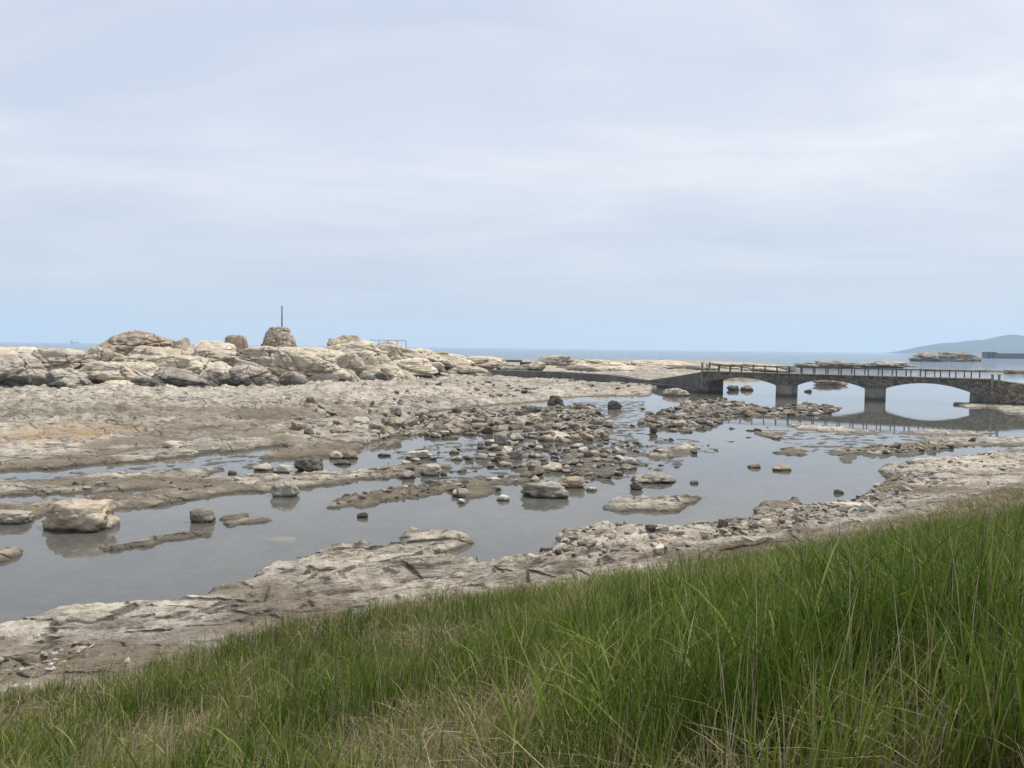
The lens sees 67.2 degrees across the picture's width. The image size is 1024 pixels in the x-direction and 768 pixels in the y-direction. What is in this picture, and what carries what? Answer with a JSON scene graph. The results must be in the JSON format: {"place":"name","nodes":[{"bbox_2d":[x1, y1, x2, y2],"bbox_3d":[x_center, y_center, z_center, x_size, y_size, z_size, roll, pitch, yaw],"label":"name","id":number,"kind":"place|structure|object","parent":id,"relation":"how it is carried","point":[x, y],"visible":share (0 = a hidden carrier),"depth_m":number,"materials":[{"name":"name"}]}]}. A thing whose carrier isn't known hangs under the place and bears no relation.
{"place":"outdoors","nodes":[
{"label":"outdoors","id":0,"kind":"place"},
{"bbox_2d":[0,358,1023,767],"bbox_3d":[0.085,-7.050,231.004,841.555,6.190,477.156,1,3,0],"label":"ground","id":1,"kind":"structure","parent":0,"point":[44,426],"depth_m":34.10,"materials":[{"name":"stone"}]},
{"bbox_2d":[0,346,38,354],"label":"ridge boulder","id":2,"kind":"object","parent":1,"relation":"on","point":[15,350],"visible":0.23,"depth_m":96.91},
{"bbox_2d":[0,353,47,385],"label":"ridge boulder","id":3,"kind":"object","parent":1,"relation":"on","point":[23,369],"visible":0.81,"depth_m":88.58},
{"bbox_2d":[31,347,87,371],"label":"ridge boulder","id":4,"kind":"object","parent":1,"relation":"on","point":[50,358],"visible":0.58,"depth_m":95.65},
{"bbox_2d":[45,368,92,388],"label":"ridge boulder","id":5,"kind":"object","parent":1,"relation":"on","point":[66,377],"visible":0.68,"depth_m":88.09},
{"bbox_2d":[41,498,120,531],"bbox_3d":[-15.174,4.732,26.910,2.509,1.299,1.556,1,3,0],"label":"boulder","id":6,"kind":"object","parent":1,"relation":"on","point":[81,514],"visible":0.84,"depth_m":26.44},
{"bbox_2d":[80,347,133,366],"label":"ridge boulder","id":7,"kind":"object","parent":1,"relation":"on","point":[105,354],"visible":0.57,"depth_m":97.47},
{"bbox_2d":[95,380,138,386],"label":"ridge boulder","id":8,"kind":"object","parent":1,"relation":"on","point":[114,383],"visible":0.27,"depth_m":89.69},
{"bbox_2d":[76,361,158,381],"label":"ridge boulder","id":9,"kind":"object","parent":1,"relation":"on","point":[99,371],"visible":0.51,"depth_m":93.48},
{"bbox_2d":[95,330,174,355],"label":"ridge boulder","id":10,"kind":"object","parent":1,"relation":"on","point":[125,343],"visible":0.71,"depth_m":116.40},
{"bbox_2d":[125,363,152,371],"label":"ridge boulder","id":11,"kind":"object","parent":1,"relation":"on","point":[140,367],"visible":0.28,"depth_m":94.20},
{"bbox_2d":[130,376,165,386],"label":"ridge boulder","id":12,"kind":"object","parent":1,"relation":"on","point":[144,381],"visible":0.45,"depth_m":91.23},
{"bbox_2d":[126,345,189,361],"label":"ridge boulder","id":13,"kind":"object","parent":1,"relation":"on","point":[140,353],"visible":0.36,"depth_m":105.03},
{"bbox_2d":[164,440,183,447],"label":"boulder","id":14,"kind":"object","parent":1,"relation":"on","point":[173,444],"visible":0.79,"depth_m":45.90,"materials":[{"name":"stone"}]},
{"bbox_2d":[141,355,209,374],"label":"ridge boulder","id":15,"kind":"object","parent":1,"relation":"on","point":[197,365],"visible":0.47,"depth_m":97.86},
{"bbox_2d":[166,337,189,350],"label":"ridge boulder","id":16,"kind":"object","parent":1,"relation":"on","point":[183,344],"visible":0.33,"depth_m":118.16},
{"bbox_2d":[151,367,211,387],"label":"ridge boulder","id":17,"kind":"object","parent":1,"relation":"on","point":[178,377],"visible":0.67,"depth_m":92.86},
{"bbox_2d":[186,340,236,353],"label":"ridge boulder","id":18,"kind":"object","parent":1,"relation":"on","point":[218,344],"visible":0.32,"depth_m":114.25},
{"bbox_2d":[190,347,236,364],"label":"ridge boulder","id":19,"kind":"object","parent":1,"relation":"on","point":[212,355],"visible":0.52,"depth_m":105.39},
{"bbox_2d":[198,361,231,375],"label":"ridge boulder","id":20,"kind":"object","parent":1,"relation":"on","point":[221,366],"visible":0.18,"depth_m":100.30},
{"bbox_2d":[201,369,230,385],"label":"ridge boulder","id":21,"kind":"object","parent":1,"relation":"on","point":[213,375],"visible":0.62,"depth_m":96.91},
{"bbox_2d":[224,334,248,351],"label":"ridge boulder","id":22,"kind":"object","parent":1,"relation":"on","point":[239,342],"visible":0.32,"depth_m":118.41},
{"bbox_2d":[217,362,280,386],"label":"ridge boulder","id":23,"kind":"object","parent":1,"relation":"on","point":[246,374],"visible":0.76,"depth_m":97.02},
{"bbox_2d":[229,346,274,366],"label":"ridge boulder","id":24,"kind":"object","parent":1,"relation":"on","point":[260,355],"visible":0.48,"depth_m":106.59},
{"bbox_2d":[278,371,308,385],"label":"ridge boulder","id":25,"kind":"object","parent":1,"relation":"on","point":[291,378],"visible":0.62,"depth_m":100.57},
{"bbox_2d":[274,346,322,349],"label":"ridge boulder","id":26,"kind":"object","parent":1,"relation":"on","point":[288,348],"visible":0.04,"depth_m":114.93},
{"bbox_2d":[261,306,296,346],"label":"stone cairn","id":27,"kind":"object","parent":26,"relation":"on","point":[281,336],"visible":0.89,"depth_m":123.62,"materials":[{"name":"stone"}]},
{"bbox_2d":[291,421,306,430],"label":"stone","id":28,"kind":"object","parent":1,"relation":"on","point":[296,425],"visible":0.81,"depth_m":53.46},
{"bbox_2d":[294,456,322,471],"bbox_3d":[-10.546,4.247,39.809,1.577,1.004,1.110,1,3,0],"label":"boulder","id":29,"kind":"object","parent":1,"relation":"on","point":[312,463],"visible":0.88,"depth_m":39.48,"materials":[{"name":"stone"}]},
{"bbox_2d":[264,349,354,379],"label":"ridge boulder","id":30,"kind":"object","parent":1,"relation":"on","point":[307,363],"visible":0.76,"depth_m":105.65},
{"bbox_2d":[296,347,344,358],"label":"ridge boulder","id":31,"kind":"object","parent":1,"relation":"on","point":[319,352],"visible":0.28,"depth_m":114.10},
{"bbox_2d":[307,374,339,381],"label":"ridge boulder","id":32,"kind":"object","parent":1,"relation":"on","point":[321,377],"visible":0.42,"depth_m":104.72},
{"bbox_2d":[322,356,336,364],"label":"ridge boulder","id":33,"kind":"object","parent":1,"relation":"on","point":[331,360],"visible":0.24,"depth_m":112.01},
{"bbox_2d":[329,451,342,458],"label":"stone","id":34,"kind":"object","parent":1,"relation":"on","point":[336,455],"visible":0.79,"depth_m":44.05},
{"bbox_2d":[326,335,359,348],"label":"ridge boulder","id":35,"kind":"object","parent":1,"relation":"on","point":[333,342],"visible":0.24,"depth_m":136.86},
{"bbox_2d":[340,369,359,381],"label":"ridge boulder","id":36,"kind":"object","parent":1,"relation":"on","point":[356,378],"visible":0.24,"depth_m":111.05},
{"bbox_2d":[343,451,357,458],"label":"stone","id":37,"kind":"object","parent":1,"relation":"on","point":[350,455],"visible":0.91,"depth_m":44.11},
{"bbox_2d":[336,352,365,374],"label":"ridge boulder","id":38,"kind":"object","parent":1,"relation":"on","point":[354,362],"visible":0.56,"depth_m":113.57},
{"bbox_2d":[332,341,381,357],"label":"ridge boulder","id":39,"kind":"object","parent":1,"relation":"on","point":[360,349],"visible":0.48,"depth_m":130.58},
{"bbox_2d":[353,416,370,423],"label":"stone","id":40,"kind":"object","parent":1,"relation":"on","point":[361,420],"visible":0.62,"depth_m":55.51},
{"bbox_2d":[357,374,375,380],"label":"ridge boulder","id":41,"kind":"object","parent":1,"relation":"on","point":[366,377],"visible":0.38,"depth_m":113.14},
{"bbox_2d":[361,353,376,366],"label":"ridge boulder","id":42,"kind":"object","parent":1,"relation":"on","point":[368,358],"visible":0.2,"depth_m":119.04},
{"bbox_2d":[360,365,380,374],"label":"ridge boulder","id":43,"kind":"object","parent":1,"relation":"on","point":[370,370],"visible":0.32,"depth_m":116.75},
{"bbox_2d":[370,420,383,428],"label":"stone","id":44,"kind":"object","parent":1,"relation":"on","point":[374,424],"visible":0.79,"depth_m":54.61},
{"bbox_2d":[373,372,391,380],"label":"ridge boulder","id":45,"kind":"object","parent":1,"relation":"on","point":[381,376],"visible":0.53,"depth_m":116.15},
{"bbox_2d":[375,354,397,366],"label":"ridge boulder","id":46,"kind":"object","parent":1,"relation":"on","point":[382,359],"visible":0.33,"depth_m":123.10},
{"bbox_2d":[376,364,407,379],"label":"ridge boulder","id":47,"kind":"object","parent":1,"relation":"on","point":[391,371],"visible":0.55,"depth_m":121.70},
{"bbox_2d":[376,344,426,360],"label":"ridge boulder","id":48,"kind":"object","parent":1,"relation":"on","point":[392,352],"visible":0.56,"depth_m":136.96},
{"bbox_2d":[402,470,415,478],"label":"stone","id":49,"kind":"object","parent":1,"relation":"on","point":[407,474],"visible":0.93,"depth_m":37.77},
{"bbox_2d":[393,357,437,375],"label":"ridge boulder","id":50,"kind":"object","parent":1,"relation":"on","point":[415,366],"visible":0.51,"depth_m":129.97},
{"bbox_2d":[407,348,450,364],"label":"ridge boulder","id":51,"kind":"object","parent":1,"relation":"on","point":[431,355],"visible":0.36,"depth_m":142.92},
{"bbox_2d":[421,464,440,475],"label":"boulder","id":52,"kind":"object","parent":1,"relation":"on","point":[430,470],"visible":0.86,"depth_m":38.66,"materials":[{"name":"stone"}]},
{"bbox_2d":[429,362,449,376],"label":"ridge boulder","id":53,"kind":"object","parent":1,"relation":"on","point":[439,366],"visible":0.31,"depth_m":136.16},
{"bbox_2d":[433,351,471,367],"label":"ridge boulder","id":54,"kind":"object","parent":1,"relation":"on","point":[455,361],"visible":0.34,"depth_m":148.33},
{"bbox_2d":[448,353,474,364],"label":"ridge boulder","id":55,"kind":"object","parent":1,"relation":"on","point":[461,357],"visible":0.18,"depth_m":157.85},
{"bbox_2d":[457,488,469,497],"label":"stone","id":56,"kind":"object","parent":1,"relation":"on","point":[463,492],"visible":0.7,"depth_m":33.18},
{"bbox_2d":[446,366,493,376],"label":"ridge boulder","id":57,"kind":"object","parent":1,"relation":"on","point":[472,370],"visible":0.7,"depth_m":144.48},
{"bbox_2d":[466,357,503,369],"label":"ridge boulder","id":58,"kind":"object","parent":1,"relation":"on","point":[484,363],"visible":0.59,"depth_m":157.22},
{"bbox_2d":[481,426,492,433],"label":"stone","id":59,"kind":"object","parent":1,"relation":"on","point":[487,430],"visible":0.85,"depth_m":57.59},
{"bbox_2d":[470,356,508,364],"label":"ridge boulder","id":60,"kind":"object","parent":1,"relation":"on","point":[499,360],"visible":0.34,"depth_m":169.01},
{"bbox_2d":[493,431,506,444],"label":"stone","id":61,"kind":"object","parent":1,"relation":"on","point":[499,438],"visible":0.83,"depth_m":51.26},
{"bbox_2d":[495,424,508,432],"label":"stone","id":62,"kind":"object","parent":1,"relation":"on","point":[500,428],"visible":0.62,"depth_m":58.69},
{"bbox_2d":[0,477,1023,767],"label":"tall grass","id":63,"kind":"structure","parent":1,"relation":"on","point":[972,697],"depth_m":3.67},
{"bbox_2d":[0,371,1023,673],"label":"rubble","id":64,"kind":"object","parent":1,"relation":"on","point":[742,407],"visible":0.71,"depth_m":49.70,"materials":[{"name":"stone"}]},
{"bbox_2d":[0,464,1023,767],"bbox_3d":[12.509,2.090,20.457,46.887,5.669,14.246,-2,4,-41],"label":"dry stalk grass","id":65,"kind":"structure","parent":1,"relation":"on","point":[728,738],"depth_m":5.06,"materials":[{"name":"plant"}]},
{"bbox_2d":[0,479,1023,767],"bbox_3d":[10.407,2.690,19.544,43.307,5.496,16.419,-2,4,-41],"label":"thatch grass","id":66,"kind":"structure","parent":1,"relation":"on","point":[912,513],"depth_m":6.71,"materials":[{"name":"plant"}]},
{"bbox_2d":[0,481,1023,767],"bbox_3d":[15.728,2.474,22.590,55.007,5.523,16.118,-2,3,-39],"label":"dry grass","id":67,"kind":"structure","parent":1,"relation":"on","point":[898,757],"depth_m":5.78,"materials":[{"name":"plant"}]},
{"bbox_2d":[496,366,527,370],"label":"ridge boulder","id":68,"kind":"object","parent":1,"relation":"on","point":[513,368],"visible":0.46,"depth_m":162.68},
{"bbox_2d":[510,433,523,440],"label":"stone","id":69,"kind":"object","parent":1,"relation":"on","point":[516,437],"visible":0.85,"depth_m":53.59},
{"bbox_2d":[520,469,532,477],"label":"stone","id":70,"kind":"object","parent":1,"relation":"on","point":[526,473],"visible":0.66,"depth_m":37.91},
{"bbox_2d":[520,362,545,370],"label":"ridge boulder","id":71,"kind":"object","parent":1,"relation":"on","point":[538,366],"visible":0.75,"depth_m":173.93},
{"bbox_2d":[525,407,541,412],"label":"boulder","id":72,"kind":"object","parent":1,"relation":"on","point":[533,409],"visible":0.7,"depth_m":75.74,"materials":[{"name":"stone"}]},
{"bbox_2d":[539,436,553,441],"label":"stone","id":73,"kind":"object","parent":1,"relation":"on","point":[544,439],"visible":0.75,"depth_m":53.25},
{"bbox_2d":[547,462,562,471],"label":"stone","id":74,"kind":"object","parent":1,"relation":"on","point":[556,467],"visible":0.74,"depth_m":40.31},
{"bbox_2d":[547,395,563,404],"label":"stone","id":75,"kind":"object","parent":1,"relation":"on","point":[554,400],"visible":0.84,"depth_m":87.78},
{"bbox_2d":[534,355,578,365],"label":"ridge boulder","id":76,"kind":"object","parent":1,"relation":"on","point":[556,360],"visible":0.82,"depth_m":199.90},
{"bbox_2d":[556,436,571,442],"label":"stone","id":77,"kind":"object","parent":1,"relation":"on","point":[561,439],"visible":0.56,"depth_m":52.72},
{"bbox_2d":[487,370,646,382],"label":"walkway","id":78,"kind":"structure","parent":1,"relation":"on","point":[589,377],"depth_m":145.86,"materials":[{"name":"concrete"}]},
{"bbox_2d":[556,365,600,371],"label":"ridge boulder","id":79,"kind":"object","parent":1,"relation":"on","point":[579,368],"visible":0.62,"depth_m":185.81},
{"bbox_2d":[578,432,591,439],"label":"stone","id":80,"kind":"object","parent":1,"relation":"on","point":[585,436],"visible":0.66,"depth_m":54.01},
{"bbox_2d":[590,418,604,424],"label":"stone","id":81,"kind":"object","parent":1,"relation":"on","point":[594,421],"visible":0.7,"depth_m":63.38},
{"bbox_2d":[575,359,625,365],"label":"ridge boulder","id":82,"kind":"object","parent":1,"relation":"on","point":[592,362],"visible":0.48,"depth_m":208.09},
{"bbox_2d":[598,472,614,478],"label":"stone","id":83,"kind":"object","parent":1,"relation":"on","point":[606,475],"visible":0.92,"depth_m":38.41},
{"bbox_2d":[608,400,621,408],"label":"stone","id":84,"kind":"object","parent":1,"relation":"on","point":[612,404],"visible":0.77,"depth_m":82.95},
{"bbox_2d":[594,365,639,371],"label":"ridge boulder","id":85,"kind":"object","parent":1,"relation":"on","point":[619,368],"visible":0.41,"depth_m":193.69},
{"bbox_2d":[619,457,636,464],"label":"stone","id":86,"kind":"object","parent":1,"relation":"on","point":[630,460],"visible":0.78,"depth_m":42.97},
{"bbox_2d":[630,482,642,489],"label":"stone","id":87,"kind":"object","parent":1,"relation":"on","point":[636,486],"visible":0.94,"depth_m":35.49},
{"bbox_2d":[622,360,692,369],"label":"ridge boulder","id":88,"kind":"object","parent":1,"relation":"on","point":[665,364],"visible":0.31,"depth_m":209.61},
{"bbox_2d":[663,388,689,395],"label":"boulder","id":89,"kind":"object","parent":1,"relation":"on","point":[674,392],"visible":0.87,"depth_m":107.78,"materials":[{"name":"stone"}]},
{"bbox_2d":[674,364,724,370],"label":"ridge boulder","id":90,"kind":"object","parent":1,"relation":"on","point":[694,367],"visible":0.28,"depth_m":207.68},
{"bbox_2d":[705,362,787,372],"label":"ridge boulder","id":91,"kind":"object","parent":1,"relation":"on","point":[760,369],"visible":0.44,"depth_m":218.99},
{"bbox_2d":[642,362,1023,405],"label":"footbridge","id":92,"kind":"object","parent":1,"relation":"on","point":[988,391],"visible":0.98,"depth_m":103.60,"materials":[{"name":"stone"}]},
{"bbox_2d":[820,502,861,507],"bbox_3d":[13.321,4.900,30.999,1.729,0.324,1.091,2,3,20],"label":"boulder","id":93,"kind":"object","parent":1,"relation":"on","point":[839,504],"visible":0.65,"depth_m":30.86,"materials":[{"name":"stone"}]},
{"bbox_2d":[859,501,875,510],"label":"stone","id":94,"kind":"object","parent":1,"relation":"on","point":[865,505],"visible":1,"depth_m":28.92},
{"bbox_2d":[0,342,1023,622],"bbox_3d":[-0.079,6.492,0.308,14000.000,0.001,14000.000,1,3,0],"label":"sea water","id":95,"kind":"structure","parent":0,"point":[48,570],"depth_m":35.00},
{"bbox_2d":[0,510,33,524],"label":"boulder","id":96,"kind":"object","parent":95,"relation":"in","point":[13,517],"visible":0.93,"depth_m":27.37,"materials":[{"name":"stone"}]},
{"bbox_2d":[189,508,215,522],"bbox_3d":[-11.318,4.874,28.128,0.862,0.667,0.564,1,3,0],"label":"boulder","id":97,"kind":"object","parent":95,"relation":"in","point":[201,515],"visible":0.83,"depth_m":27.94,"materials":[{"name":"grey stone"}]},
{"bbox_2d":[254,462,273,470],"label":"boulder","id":98,"kind":"object","parent":95,"relation":"on","point":[266,466],"visible":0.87,"depth_m":39.64,"materials":[{"name":"stone"}]},
{"bbox_2d":[273,464,291,473],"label":"boulder","id":99,"kind":"object","parent":95,"relation":"on","point":[282,469],"visible":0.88,"depth_m":38.70,"materials":[{"name":"stone"}]},
{"bbox_2d":[270,479,299,496],"bbox_3d":[-9.779,4.577,33.155,1.228,0.984,0.790,1,3,0],"label":"boulder","id":100,"kind":"object","parent":95,"relation":"on","point":[284,488],"visible":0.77,"depth_m":32.87,"materials":[{"name":"grey stone"}]},
{"bbox_2d":[334,460,351,464],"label":"stone","id":101,"kind":"object","parent":95,"relation":"on","point":[340,462],"visible":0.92,"depth_m":41.90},
{"bbox_2d":[405,450,431,458],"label":"boulder","id":102,"kind":"object","parent":95,"relation":"in","point":[421,454],"visible":0.74,"depth_m":44.36,"materials":[{"name":"stone"}]},
{"bbox_2d":[496,494,509,500],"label":"stone","id":103,"kind":"object","parent":95,"relation":"in","point":[501,497],"visible":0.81,"depth_m":32.60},
{"bbox_2d":[520,481,569,498],"bbox_3d":[1.433,4.724,33.866,2.149,0.798,1.457,1,3,0],"label":"boulder","id":104,"kind":"object","parent":95,"relation":"on","point":[551,490],"visible":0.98,"depth_m":33.35,"materials":[{"name":"grey stone"}]},
{"bbox_2d":[556,476,585,487],"bbox_3d":[2.701,4.653,36.188,1.524,0.697,1.066,1,3,0],"label":"boulder","id":105,"kind":"object","parent":95,"relation":"on","point":[573,482],"visible":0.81,"depth_m":35.76,"materials":[{"name":"brown stone"}]},
{"bbox_2d":[631,472,675,483],"bbox_3d":[6.955,4.646,38.103,2.269,0.560,1.925,1,3,0],"label":"boulder","id":106,"kind":"object","parent":95,"relation":"on","point":[650,477],"visible":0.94,"depth_m":37.51,"materials":[{"name":"grey stone"}]},
{"bbox_2d":[772,465,791,470],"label":"boulder","id":107,"kind":"object","parent":95,"relation":"on","point":[781,468],"visible":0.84,"depth_m":41.70,"materials":[{"name":"brown stone"}]},
{"bbox_2d":[793,360,865,367],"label":"reef rock","id":108,"kind":"object","parent":95,"relation":"in","point":[832,363],"visible":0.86,"depth_m":300.15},
{"bbox_2d":[812,380,848,385],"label":"reef rock","id":109,"kind":"object","parent":95,"relation":"in","point":[829,382],"visible":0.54,"depth_m":146.35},
{"bbox_2d":[857,361,916,367],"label":"reef rock","id":110,"kind":"object","parent":95,"relation":"in","point":[881,364],"visible":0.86,"depth_m":313.76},
{"bbox_2d":[908,352,944,361],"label":"reef rock","id":111,"kind":"object","parent":95,"relation":"in","point":[930,357],"visible":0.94,"depth_m":554.58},
{"bbox_2d":[937,352,976,361],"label":"reef rock","id":112,"kind":"object","parent":95,"relation":"in","point":[958,356],"visible":0.71,"depth_m":574.57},
{"bbox_2d":[982,352,1023,358],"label":"harbour pier","id":113,"kind":"structure","parent":95,"relation":"in","point":[1002,355],"depth_m":995.00,"materials":[{"name":"concrete"}]},
{"bbox_2d":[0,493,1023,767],"bbox_3d":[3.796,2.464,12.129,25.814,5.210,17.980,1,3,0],"label":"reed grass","id":114,"kind":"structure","parent":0,"point":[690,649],"depth_m":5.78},
{"bbox_2d":[0,0,1023,352],"label":"sky","id":115,"kind":"structure","parent":0,"point":[708,175],"materials":[{"name":"blue"}]},
{"bbox_2d":[887,335,1023,353],"bbox_3d":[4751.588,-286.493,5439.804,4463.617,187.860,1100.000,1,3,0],"label":"hills","id":116,"kind":"structure","parent":0,"point":[1008,344],"depth_m":5128.02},
{"bbox_2d":[921,369,1006,371],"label":"reef rock","id":117,"kind":"object","parent":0,"point":[988,370],"visible":0.23,"depth_m":273.09,"materials":[{"name":"grey stone"}]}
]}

